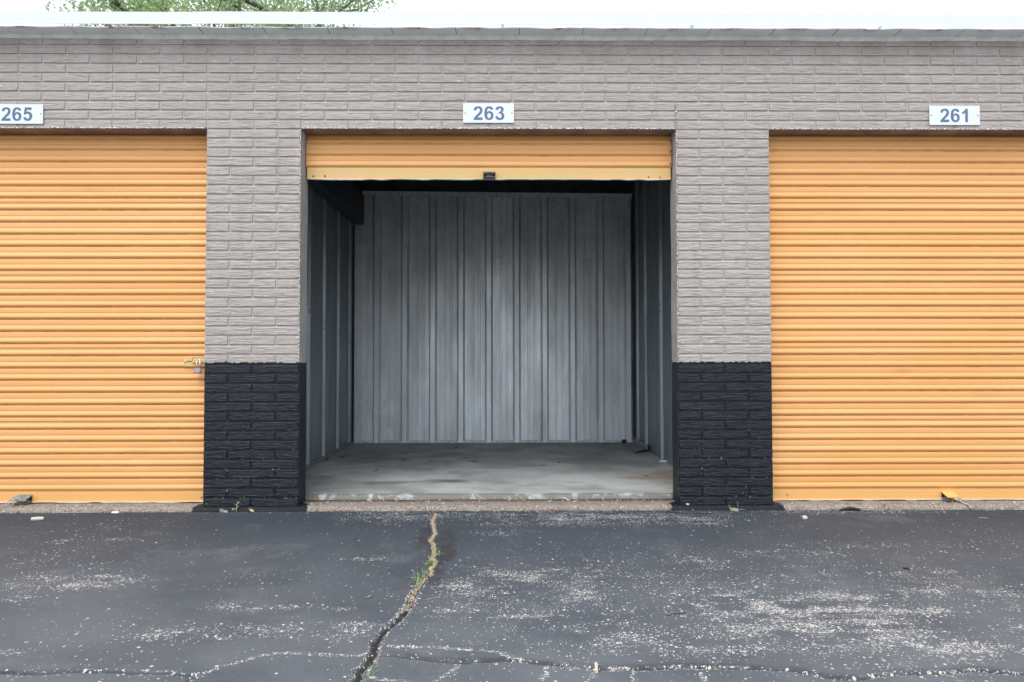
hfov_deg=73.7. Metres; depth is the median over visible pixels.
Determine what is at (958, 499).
rope
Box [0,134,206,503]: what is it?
roll up door
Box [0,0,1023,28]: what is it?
sky
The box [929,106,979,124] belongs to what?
unit sign
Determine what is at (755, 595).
asphalt
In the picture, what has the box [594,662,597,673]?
cigarette end
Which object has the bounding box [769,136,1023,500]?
roll up door
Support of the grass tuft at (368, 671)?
on the asphalt
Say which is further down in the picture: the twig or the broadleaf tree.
the twig
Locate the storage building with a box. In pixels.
[0,11,1023,512]
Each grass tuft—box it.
[360,659,378,678]
[413,572,425,584]
[424,555,437,564]
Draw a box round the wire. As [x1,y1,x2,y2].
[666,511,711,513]
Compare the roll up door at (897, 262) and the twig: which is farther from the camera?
the roll up door at (897, 262)
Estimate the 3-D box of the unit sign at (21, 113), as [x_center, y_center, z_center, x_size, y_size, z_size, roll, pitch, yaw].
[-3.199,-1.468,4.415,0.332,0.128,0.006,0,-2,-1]
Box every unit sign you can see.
[0,104,42,123]
[463,103,513,122]
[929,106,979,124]
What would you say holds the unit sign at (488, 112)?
attached to the storage building
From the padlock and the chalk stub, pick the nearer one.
the chalk stub
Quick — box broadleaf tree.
[44,0,397,26]
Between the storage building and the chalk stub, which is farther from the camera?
the storage building
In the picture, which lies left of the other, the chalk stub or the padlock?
the chalk stub
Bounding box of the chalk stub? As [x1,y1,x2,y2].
[31,517,43,520]
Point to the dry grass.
(430, 540)
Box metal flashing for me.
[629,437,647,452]
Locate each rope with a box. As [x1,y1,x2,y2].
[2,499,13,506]
[956,496,984,507]
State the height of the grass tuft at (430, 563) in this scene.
0.063 m
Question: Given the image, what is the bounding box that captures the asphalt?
[0,510,1023,681]
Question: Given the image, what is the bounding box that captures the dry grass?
[403,513,437,611]
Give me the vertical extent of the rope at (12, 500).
0.077 m
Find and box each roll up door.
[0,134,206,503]
[306,135,671,180]
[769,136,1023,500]
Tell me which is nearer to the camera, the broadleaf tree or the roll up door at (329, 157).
the roll up door at (329, 157)
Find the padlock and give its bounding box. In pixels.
[193,360,201,372]
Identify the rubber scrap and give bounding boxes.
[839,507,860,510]
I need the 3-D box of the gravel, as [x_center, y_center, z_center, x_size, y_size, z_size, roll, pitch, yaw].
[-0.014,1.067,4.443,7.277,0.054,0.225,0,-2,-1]
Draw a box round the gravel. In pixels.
[0,498,1023,513]
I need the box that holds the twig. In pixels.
[667,611,685,614]

